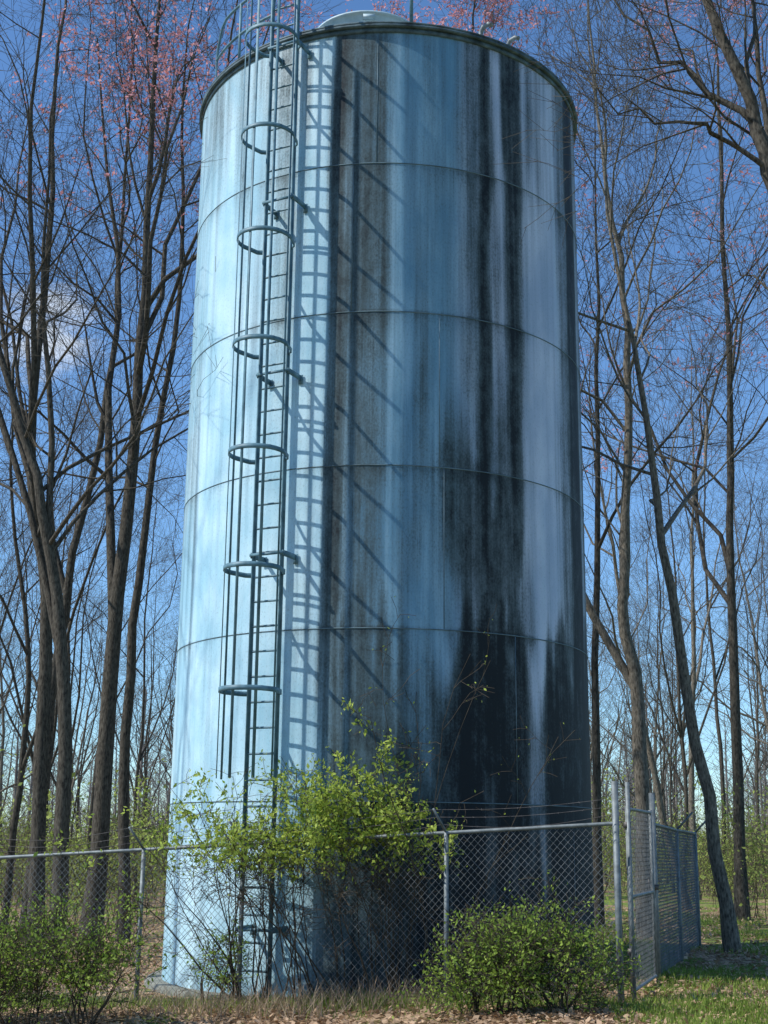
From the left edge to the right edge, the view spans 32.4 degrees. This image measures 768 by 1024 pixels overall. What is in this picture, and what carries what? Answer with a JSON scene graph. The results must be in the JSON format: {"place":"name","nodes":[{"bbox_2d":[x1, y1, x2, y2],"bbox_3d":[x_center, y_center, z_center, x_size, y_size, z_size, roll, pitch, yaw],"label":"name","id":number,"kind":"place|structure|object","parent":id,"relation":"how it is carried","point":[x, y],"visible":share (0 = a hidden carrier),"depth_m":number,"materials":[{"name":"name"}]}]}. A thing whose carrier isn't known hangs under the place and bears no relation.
{"place":"outdoors","nodes":[
{"label":"outdoors","id":0,"kind":"place"},
{"bbox_2d":[0,848,767,1023],"bbox_3d":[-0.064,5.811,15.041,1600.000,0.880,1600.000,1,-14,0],"label":"ground","id":1,"kind":"structure","parent":0,"point":[703,904],"depth_m":19.56,"materials":[{"name":"green plant"}]},
{"bbox_2d":[0,510,52,723],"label":"tree","id":2,"kind":"object","parent":1,"relation":"on","point":[13,614],"visible":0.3,"depth_m":63.21,"materials":[{"name":"brown plant"}]},
{"bbox_2d":[0,648,54,810],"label":"tree","id":3,"kind":"object","parent":1,"relation":"on","point":[9,776],"visible":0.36,"depth_m":54.95,"materials":[{"name":"brown plant"}]},
{"bbox_2d":[0,811,69,903],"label":"shrub","id":4,"kind":"object","parent":1,"relation":"on","point":[20,848],"visible":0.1,"depth_m":42.24,"materials":[{"name":"green plant"}]},
{"bbox_2d":[0,880,70,1008],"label":"shrub","id":5,"kind":"object","parent":1,"relation":"on","point":[21,925],"visible":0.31,"depth_m":13.63,"materials":[{"name":"green plant"}]},
{"bbox_2d":[0,788,72,922],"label":"shrub","id":6,"kind":"object","parent":1,"relation":"on","point":[23,839],"visible":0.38,"depth_m":29.84,"materials":[{"name":"green plant"}]},
{"bbox_2d":[0,724,73,911],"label":"shrub","id":7,"kind":"object","parent":1,"relation":"on","point":[15,754],"visible":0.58,"depth_m":28.59,"materials":[{"name":"green plant"}]},
{"bbox_2d":[0,584,88,752],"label":"tree","id":8,"kind":"object","parent":1,"relation":"on","point":[16,682],"visible":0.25,"depth_m":73.09,"materials":[{"name":"brown plant"}]},
{"bbox_2d":[0,631,91,779],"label":"tree","id":9,"kind":"object","parent":1,"relation":"on","point":[21,700],"visible":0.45,"depth_m":58.57,"materials":[{"name":"brown plant"}]},
{"bbox_2d":[0,567,97,799],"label":"tree","id":10,"kind":"object","parent":1,"relation":"on","point":[1,708],"visible":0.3,"depth_m":46.85,"materials":[{"name":"brown plant"}]},
{"bbox_2d":[0,492,98,895],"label":"tree","id":11,"kind":"object","parent":1,"relation":"on","point":[2,736],"visible":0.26,"depth_m":52.69,"materials":[{"name":"brown plant"}]},
{"bbox_2d":[0,383,104,698],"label":"tree","id":12,"kind":"object","parent":1,"relation":"on","point":[17,605],"visible":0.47,"depth_m":41.55,"materials":[{"name":"brown plant"}]},
{"bbox_2d":[0,796,115,924],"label":"shrub","id":13,"kind":"object","parent":1,"relation":"on","point":[52,860],"visible":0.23,"depth_m":29.82,"materials":[{"name":"green plant"}]},
{"bbox_2d":[0,268,121,679],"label":"tree","id":14,"kind":"object","parent":1,"relation":"on","point":[10,597],"visible":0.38,"depth_m":35.13,"materials":[{"name":"brown plant"}]},
{"bbox_2d":[19,788,116,898],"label":"shrub","id":15,"kind":"object","parent":1,"relation":"on","point":[69,844],"visible":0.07,"depth_m":41.40,"materials":[{"name":"green plant"}]},
{"bbox_2d":[0,307,144,764],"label":"tree","id":16,"kind":"object","parent":1,"relation":"on","point":[14,678],"visible":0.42,"depth_m":37.34,"materials":[{"name":"brown plant"}]},
{"bbox_2d":[45,850,110,939],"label":"shrub","id":17,"kind":"object","parent":1,"relation":"on","point":[76,892],"visible":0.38,"depth_m":24.17,"materials":[{"name":"green plant"}]},
{"bbox_2d":[10,762,168,936],"bbox_3d":[-5.709,6.885,26.716,3.823,3.443,3.562,3,-14,-8],"label":"shrub","id":18,"kind":"object","parent":1,"relation":"on","point":[50,815],"visible":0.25,"depth_m":26.61,"materials":[{"name":"green plant"}]},
{"bbox_2d":[0,393,183,908],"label":"tree","id":19,"kind":"object","parent":1,"relation":"on","point":[140,757],"visible":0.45,"depth_m":40.07,"materials":[{"name":"brown plant"}]},
{"bbox_2d":[0,382,183,905],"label":"tree","id":20,"kind":"object","parent":1,"relation":"on","point":[76,709],"visible":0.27,"depth_m":41.85,"materials":[{"name":"brown plant"}]},
{"bbox_2d":[0,387,183,835],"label":"tree","id":21,"kind":"object","parent":1,"relation":"on","point":[53,757],"visible":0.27,"depth_m":43.98,"materials":[{"name":"brown plant"}]},
{"bbox_2d":[0,861,184,1023],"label":"shrub","id":22,"kind":"object","parent":1,"relation":"on","point":[89,972],"visible":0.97,"depth_m":13.10,"materials":[{"name":"green plant"}]},
{"bbox_2d":[24,570,166,827],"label":"tree","id":23,"kind":"object","parent":1,"relation":"on","point":[75,740],"visible":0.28,"depth_m":72.05,"materials":[{"name":"brown plant"}]},
{"bbox_2d":[0,148,191,933],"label":"tree","id":24,"kind":"object","parent":1,"relation":"on","point":[23,760],"visible":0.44,"depth_m":29.56,"materials":[{"name":"brown plant"}]},
{"bbox_2d":[6,389,186,886],"bbox_3d":[-6.948,3.251,33.661,4.841,14.160,5.920,-9,-17,33],"label":"tree","id":25,"kind":"object","parent":1,"relation":"on","point":[93,781],"visible":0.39,"depth_m":34.02,"materials":[{"name":"brown plant"}]},
{"bbox_2d":[31,598,163,846],"bbox_3d":[-12.922,9.828,57.074,5.416,12.956,4.429,8,-16,-27],"label":"tree","id":26,"kind":"object","parent":1,"relation":"on","point":[90,710],"visible":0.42,"depth_m":57.19,"materials":[{"name":"brown plant"}]},
{"bbox_2d":[32,583,165,848],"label":"tree","id":27,"kind":"object","parent":1,"relation":"on","point":[86,753],"visible":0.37,"depth_m":68.45,"materials":[{"name":"brown plant"}]},
{"bbox_2d":[46,787,151,904],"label":"shrub","id":28,"kind":"object","parent":1,"relation":"on","point":[76,822],"visible":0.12,"depth_m":41.64,"materials":[{"name":"green plant"}]},
{"bbox_2d":[45,589,153,882],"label":"tree","id":29,"kind":"object","parent":1,"relation":"on","point":[79,755],"visible":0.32,"depth_m":66.24,"materials":[{"name":"brown plant"}]},
{"bbox_2d":[49,784,154,887],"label":"shrub","id":30,"kind":"object","parent":1,"relation":"on","point":[110,814],"visible":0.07,"depth_m":54.59,"materials":[{"name":"green plant"}]},
{"bbox_2d":[0,0,205,958],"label":"tree","id":31,"kind":"object","parent":1,"relation":"on","point":[39,782],"visible":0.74,"depth_m":23.42,"materials":[{"name":"brown plant"}]},
{"bbox_2d":[45,758,168,924],"bbox_3d":[-6.230,7.847,31.075,3.116,4.184,4.583,-3,-14,15],"label":"shrub","id":32,"kind":"object","parent":1,"relation":"on","point":[136,832],"visible":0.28,"depth_m":31.20,"materials":[{"name":"green plant"}]},
{"bbox_2d":[50,805,164,918],"bbox_3d":[-6.815,8.282,30.948,2.966,2.867,3.183,8,-16,-27],"label":"shrub","id":33,"kind":"object","parent":1,"relation":"on","point":[82,880],"visible":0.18,"depth_m":30.77,"materials":[{"name":"green plant"}]},
{"bbox_2d":[0,2,225,964],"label":"tree","id":34,"kind":"object","parent":1,"relation":"on","point":[50,578],"visible":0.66,"depth_m":22.56,"materials":[{"name":"brown plant"}]},
{"bbox_2d":[70,516,182,886],"bbox_3d":[-9.448,7.785,56.297,8.628,16.375,6.660,-3,-14,14],"label":"tree","id":35,"kind":"object","parent":1,"relation":"on","point":[145,742],"visible":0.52,"depth_m":56.63,"materials":[{"name":"brown plant"}]},
{"bbox_2d":[79,572,178,840],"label":"tree","id":36,"kind":"object","parent":1,"relation":"on","point":[154,698],"visible":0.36,"depth_m":66.79,"materials":[{"name":"brown plant"}]},
{"bbox_2d":[91,662,173,823],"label":"tree","id":37,"kind":"object","parent":1,"relation":"on","point":[136,719],"visible":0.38,"depth_m":80.72,"materials":[{"name":"brown plant"}]},
{"bbox_2d":[109,822,167,907],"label":"shrub","id":38,"kind":"object","parent":1,"relation":"on","point":[146,871],"visible":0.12,"depth_m":39.46,"materials":[{"name":"green plant"}]},
{"bbox_2d":[110,761,169,917],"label":"shrub","id":39,"kind":"object","parent":1,"relation":"on","point":[156,818],"visible":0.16,"depth_m":33.64,"materials":[{"name":"green plant"}]},
{"bbox_2d":[119,589,178,777],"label":"tree","id":40,"kind":"object","parent":1,"relation":"on","point":[170,719],"visible":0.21,"depth_m":51.46,"materials":[{"name":"brown plant"}]},
{"bbox_2d":[122,549,181,723],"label":"tree","id":41,"kind":"object","parent":1,"relation":"on","point":[158,613],"visible":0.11,"depth_m":40.35,"materials":[{"name":"brown plant"}]},
{"bbox_2d":[132,562,181,752],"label":"tree","id":42,"kind":"object","parent":1,"relation":"on","point":[162,702],"visible":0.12,"depth_m":60.10,"materials":[{"name":"brown plant"}]},
{"bbox_2d":[134,551,181,756],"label":"tree","id":43,"kind":"object","parent":1,"relation":"on","point":[156,699],"visible":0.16,"depth_m":73.13,"materials":[{"name":"brown plant"}]},
{"bbox_2d":[0,0,333,941],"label":"tree","id":44,"kind":"object","parent":1,"relation":"on","point":[126,732],"visible":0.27,"depth_m":26.68,"materials":[{"name":"brown plant"}]},
{"bbox_2d":[0,0,339,938],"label":"tree","id":45,"kind":"object","parent":1,"relation":"on","point":[66,580],"visible":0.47,"depth_m":28.66,"materials":[{"name":"brown plant"}]},
{"bbox_2d":[33,756,372,999],"bbox_3d":[-2.056,4.069,14.624,2.929,2.813,2.702,-9,-17,34],"label":"shrub","id":46,"kind":"object","parent":1,"relation":"on","point":[186,855],"visible":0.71,"depth_m":14.67,"materials":[{"name":"green plant"}]},
{"bbox_2d":[0,0,408,952],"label":"tree","id":47,"kind":"object","parent":1,"relation":"on","point":[118,558],"visible":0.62,"depth_m":25.11,"materials":[{"name":"brown plant"}]},
{"bbox_2d":[174,910,257,1007],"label":"shrub","id":48,"kind":"object","parent":1,"relation":"on","point":[220,966],"visible":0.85,"depth_m":14.61,"materials":[{"name":"green plant"}]},
{"bbox_2d":[153,749,369,1001],"bbox_3d":[-1.410,3.992,14.369,2.508,2.801,2.186,1,-14,0],"label":"shrub","id":49,"kind":"object","parent":1,"relation":"on","point":[309,833],"visible":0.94,"depth_m":14.46,"materials":[{"name":"green plant"}]},
{"bbox_2d":[0,781,624,1003],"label":"chain link fence","id":50,"kind":"object","parent":1,"relation":"on","point":[614,823],"visible":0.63,"depth_m":14.45,"materials":[{"name":"metal"}]},
{"bbox_2d":[0,968,675,1023],"bbox_3d":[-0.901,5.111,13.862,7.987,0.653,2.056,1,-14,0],"label":"dry grass","id":51,"kind":"structure","parent":1,"relation":"on","point":[345,1002],"depth_m":13.81,"materials":[{"name":"plant"}]},
{"bbox_2d":[211,746,467,1001],"bbox_3d":[-0.544,4.001,14.643,2.944,2.830,1.562,1,-14,0],"label":"shrub","id":52,"kind":"object","parent":1,"relation":"on","point":[348,802],"visible":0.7,"depth_m":14.63,"materials":[{"name":"green plant"}]},
{"bbox_2d":[144,0,595,998],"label":"water tank","id":53,"kind":"object","parent":1,"relation":"on","point":[384,402],"visible":0.91,"depth_m":16.89,"materials":[{"name":"metal"}]},
{"bbox_2d":[0,613,767,872],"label":"distant woods","id":54,"kind":"object","parent":1,"relation":"on","point":[630,778],"visible":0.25,"depth_m":99.78,"materials":[{"name":"brown plant"}]},
{"bbox_2d":[0,780,767,908],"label":"thicket","id":55,"kind":"object","parent":1,"relation":"on","point":[702,880],"depth_m":46.40,"materials":[{"name":"plant"}]},
{"bbox_2d":[1,906,767,1023],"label":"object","id":56,"kind":"structure","parent":1,"relation":"on","point":[514,1017],"depth_m":13.54,"materials":[{"name":"green plant"}]},
{"bbox_2d":[341,697,431,996],"bbox_3d":[0.020,3.738,14.498,1.071,3.219,1.672,1,-14,0],"label":"shrub","id":57,"kind":"object","parent":1,"relation":"on","point":[390,787],"visible":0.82,"depth_m":14.69,"materials":[{"name":"green plant"}]},
{"bbox_2d":[358,596,580,991],"bbox_3d":[0.927,3.160,15.049,2.689,4.603,1.235,3,-14,-10],"label":"shrub","id":58,"kind":"object","parent":1,"relation":"on","point":[409,746],"visible":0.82,"depth_m":15.22,"materials":[{"name":"brown plant"}]},
{"bbox_2d":[346,0,607,231],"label":"tree","id":59,"kind":"object","parent":1,"relation":"on","point":[462,11],"visible":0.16,"depth_m":30.74,"materials":[{"name":"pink plant"}]},
{"bbox_2d":[386,869,642,1022],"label":"shrub","id":60,"kind":"object","parent":1,"relation":"on","point":[518,965],"visible":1,"depth_m":12.83,"materials":[{"name":"green plant"}]},
{"bbox_2d":[441,0,767,937],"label":"tree","id":61,"kind":"object","parent":1,"relation":"on","point":[631,670],"visible":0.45,"depth_m":25.23,"materials":[{"name":"brown plant"}]},
{"bbox_2d":[591,760,635,893],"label":"shrub","id":62,"kind":"object","parent":1,"relation":"on","point":[606,813],"visible":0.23,"depth_m":40.66,"materials":[{"name":"green plant"}]},
{"bbox_2d":[463,0,767,952],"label":"tree","id":63,"kind":"object","parent":1,"relation":"on","point":[729,934],"visible":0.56,"depth_m":22.60,"materials":[{"name":"brown plant"}]},
{"bbox_2d":[585,558,655,766],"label":"tree","id":64,"kind":"object","parent":1,"relation":"on","point":[602,640],"visible":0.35,"depth_m":73.92,"materials":[{"name":"brown plant"}]},
{"bbox_2d":[591,779,655,886],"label":"shrub","id":65,"kind":"object","parent":1,"relation":"on","point":[611,830],"visible":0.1,"depth_m":50.98,"materials":[{"name":"green plant"}]},
{"bbox_2d":[586,549,661,760],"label":"tree","id":66,"kind":"object","parent":1,"relation":"on","point":[603,681],"visible":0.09,"depth_m":62.42,"materials":[{"name":"brown plant"}]},
{"bbox_2d":[587,599,673,792],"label":"tree","id":67,"kind":"object","parent":1,"relation":"on","point":[612,699],"visible":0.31,"depth_m":68.31,"materials":[{"name":"brown plant"}]},
{"bbox_2d":[599,642,664,845],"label":"tree","id":68,"kind":"object","parent":1,"relation":"on","point":[619,758],"visible":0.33,"depth_m":65.88,"materials":[{"name":"brown plant"}]},
{"bbox_2d":[503,0,767,415],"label":"tree","id":69,"kind":"object","parent":1,"relation":"on","point":[758,131],"visible":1,"depth_m":14.68,"materials":[{"name":"brown plant"}]},
{"bbox_2d":[586,615,687,883],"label":"tree","id":70,"kind":"object","parent":1,"relation":"on","point":[619,800],"visible":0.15,"depth_m":53.05,"materials":[{"name":"brown plant"}]},
{"bbox_2d":[516,1,767,927],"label":"tree","id":71,"kind":"object","parent":1,"relation":"on","point":[596,758],"visible":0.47,"depth_m":27.91,"materials":[{"name":"brown plant"}]},
{"bbox_2d":[592,814,692,911],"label":"shrub","id":72,"kind":"object","parent":1,"relation":"on","point":[622,853],"visible":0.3,"depth_m":31.31,"materials":[{"name":"green plant"}]},
{"bbox_2d":[599,589,689,792],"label":"tree","id":73,"kind":"object","parent":1,"relation":"on","point":[643,662],"visible":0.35,"depth_m":74.05,"materials":[{"name":"brown plant"}]},
{"bbox_2d":[578,263,716,908],"bbox_3d":[5.975,1.662,34.517,5.972,17.179,6.971,6,-15,-20],"label":"tree","id":74,"kind":"object","parent":1,"relation":"on","point":[658,792],"visible":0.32,"depth_m":34.59,"materials":[{"name":"brown plant"}]},
{"bbox_2d":[588,581,720,797],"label":"tree","id":75,"kind":"object","parent":1,"relation":"on","point":[626,687],"visible":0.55,"depth_m":51.75,"materials":[{"name":"brown plant"}]},
{"bbox_2d":[587,490,740,878],"bbox_3d":[11.872,7.818,60.939,9.516,18.060,7.345,-1,-14,7],"label":"tree","id":76,"kind":"object","parent":1,"relation":"on","point":[663,748],"visible":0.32,"depth_m":60.89,"materials":[{"name":"brown plant"}]},
{"bbox_2d":[599,569,728,882],"bbox_3d":[11.267,9.189,57.314,7.220,13.702,5.572,11,-17,-35],"label":"tree","id":77,"kind":"object","parent":1,"relation":"on","point":[662,784],"visible":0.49,"depth_m":57.49,"materials":[{"name":"brown plant"}]},
{"bbox_2d":[577,0,767,920],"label":"tree","id":78,"kind":"object","parent":1,"relation":"on","point":[741,891],"visible":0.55,"depth_m":31.50,"materials":[{"name":"brown plant"}]},
{"bbox_2d":[584,346,767,887],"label":"tree","id":79,"kind":"object","parent":1,"relation":"on","point":[681,736],"visible":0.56,"depth_m":38.66,"materials":[{"name":"brown plant"}]},
{"bbox_2d":[589,462,763,884],"bbox_3d":[11.739,6.200,54.718,9.086,18.188,6.626,-2,-14,9],"label":"tree","id":80,"kind":"object","parent":1,"relation":"on","point":[664,745],"visible":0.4,"depth_m":54.63,"materials":[{"name":"brown plant"}]},
{"bbox_2d":[649,793,704,979],"bbox_3d":[4.303,5.447,18.743,0.285,2.630,6.310,-4,-15,17],"label":"chain link fence","id":81,"kind":"object","parent":1,"relation":"on","point":[677,833],"visible":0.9,"depth_m":18.34,"materials":[{"name":"metal"}]},
{"bbox_2d":[623,782,658,1001],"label":"chain link gate","id":82,"kind":"structure","parent":81,"relation":"attached to","point":[652,887],"depth_m":14.72,"materials":[{"name":"metal"}]},
{"bbox_2d":[604,519,749,809],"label":"tree","id":83,"kind":"object","parent":1,"relation":"on","point":[655,752],"visible":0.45,"depth_m":76.36,"materials":[{"name":"brown plant"}]},
{"bbox_2d":[587,911,767,1023],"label":"grass","id":84,"kind":"structure","parent":1,"relation":"on","point":[746,1006],"depth_m":14.09,"materials":[{"name":"green plant"}]},
{"bbox_2d":[592,295,767,899],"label":"tree","id":85,"kind":"object","parent":1,"relation":"on","point":[691,787],"visible":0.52,"depth_m":42.72,"materials":[{"name":"brown plant"}]},
{"bbox_2d":[631,641,728,824],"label":"tree","id":86,"kind":"object","parent":1,"relation":"on","point":[674,784],"visible":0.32,"depth_m":67.92,"materials":[{"name":"brown plant"}]},
{"bbox_2d":[609,572,755,888],"bbox_3d":[10.794,7.468,45.614,4.744,11.248,7.141,2,-14,-6],"label":"tree","id":87,"kind":"object","parent":1,"relation":"on","point":[671,768],"visible":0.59,"depth_m":46.33,"materials":[{"name":"brown plant"}]},
{"bbox_2d":[617,333,767,864],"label":"tree","id":88,"kind":"object","parent":1,"relation":"on","point":[721,762],"visible":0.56,"depth_m":46.01,"materials":[{"name":"brown plant"}]},
{"bbox_2d":[660,816,730,900],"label":"shrub","id":89,"kind":"object","parent":1,"relation":"on","point":[704,879],"visible":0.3,"depth_m":38.54,"materials":[{"name":"green plant"}]},
{"bbox_2d":[655,776,752,888],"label":"shrub","id":90,"kind":"object","parent":1,"relation":"on","point":[700,821],"visible":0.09,"depth_m":47.02,"materials":[{"name":"green plant"}]},
{"bbox_2d":[644,526,767,833],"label":"tree","id":91,"kind":"object","parent":1,"relation":"on","point":[754,787],"visible":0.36,"depth_m":68.69,"materials":[{"name":"brown plant"}]},
{"bbox_2d":[650,424,767,732],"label":"tree","id":92,"kind":"object","parent":1,"relation":"on","point":[761,693],"visible":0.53,"depth_m":52.98,"materials":[{"name":"brown plant"}]},
{"bbox_2d":[684,828,733,906],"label":"shrub","id":93,"kind":"object","parent":1,"relation":"on","point":[729,870],"visible":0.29,"depth_m":35.02,"materials":[{"name":"green plant"}]},
{"bbox_2d":[667,747,767,918],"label":"shrub","id":94,"kind":"object","parent":1,"relation":"on","point":[749,832],"visible":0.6,"depth_m":29.79,"materials":[{"name":"green plant"}]},
{"bbox_2d":[675,793,760,898],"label":"shrub","id":95,"kind":"object","parent":1,"relation":"on","point":[703,838],"visible":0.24,"depth_m":40.90,"materials":[{"name":"green plant"}]},
{"bbox_2d":[676,604,767,778],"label":"tree","id":96,"kind":"object","parent":1,"relation":"on","point":[751,756],"visible":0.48,"depth_m":61.76,"materials":[{"name":"brown plant"}]},
{"bbox_2d":[680,479,767,882],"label":"tree","id":97,"kind":"object","parent":1,"relation":"on","point":[757,756],"visible":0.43,"depth_m":60.44,"materials":[{"name":"brown plant"}]},
{"bbox_2d":[682,806,767,909],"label":"shrub","id":98,"kind":"object","parent":1,"relation":"on","point":[698,851],"visible":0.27,"depth_m":34.45,"materials":[{"name":"green plant"}]},
{"bbox_2d":[686,483,767,744],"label":"tree","id":99,"kind":"object","parent":1,"relation":"on","point":[747,734],"visible":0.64,"depth_m":46.97,"materials":[{"name":"brown plant"}]},
{"bbox_2d":[689,823,767,915],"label":"shrub","id":100,"kind":"object","parent":1,"relation":"on","point":[760,890],"visible":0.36,"depth_m":31.40,"materials":[{"name":"green plant"}]},
{"bbox_2d":[701,777,767,931],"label":"shrub","id":101,"kind":"object","parent":1,"relation":"on","point":[749,869],"visible":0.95,"depth_m":25.11,"materials":[{"name":"green plant"}]},
{"bbox_2d":[711,498,767,693],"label":"tree","id":102,"kind":"object","parent":1,"relation":"on","point":[766,655],"visible":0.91,"depth_m":41.08,"materials":[{"name":"brown plant"}]},
{"bbox_2d":[712,445,767,716],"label":"tree","id":103,"kind":"object","parent":1,"relation":"on","point":[748,606],"visible":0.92,"depth_m":34.15,"materials":[{"name":"brown plant"}]},
{"bbox_2d":[712,610,767,797],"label":"tree","id":104,"kind":"object","parent":1,"relation":"on","point":[745,719],"visible":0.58,"depth_m":55.59,"materials":[{"name":"brown plant"}]},
{"bbox_2d":[0,0,767,845],"label":"sky","id":105,"kind":"structure","parent":0,"point":[356,5],"materials":[{"name":"blue"}]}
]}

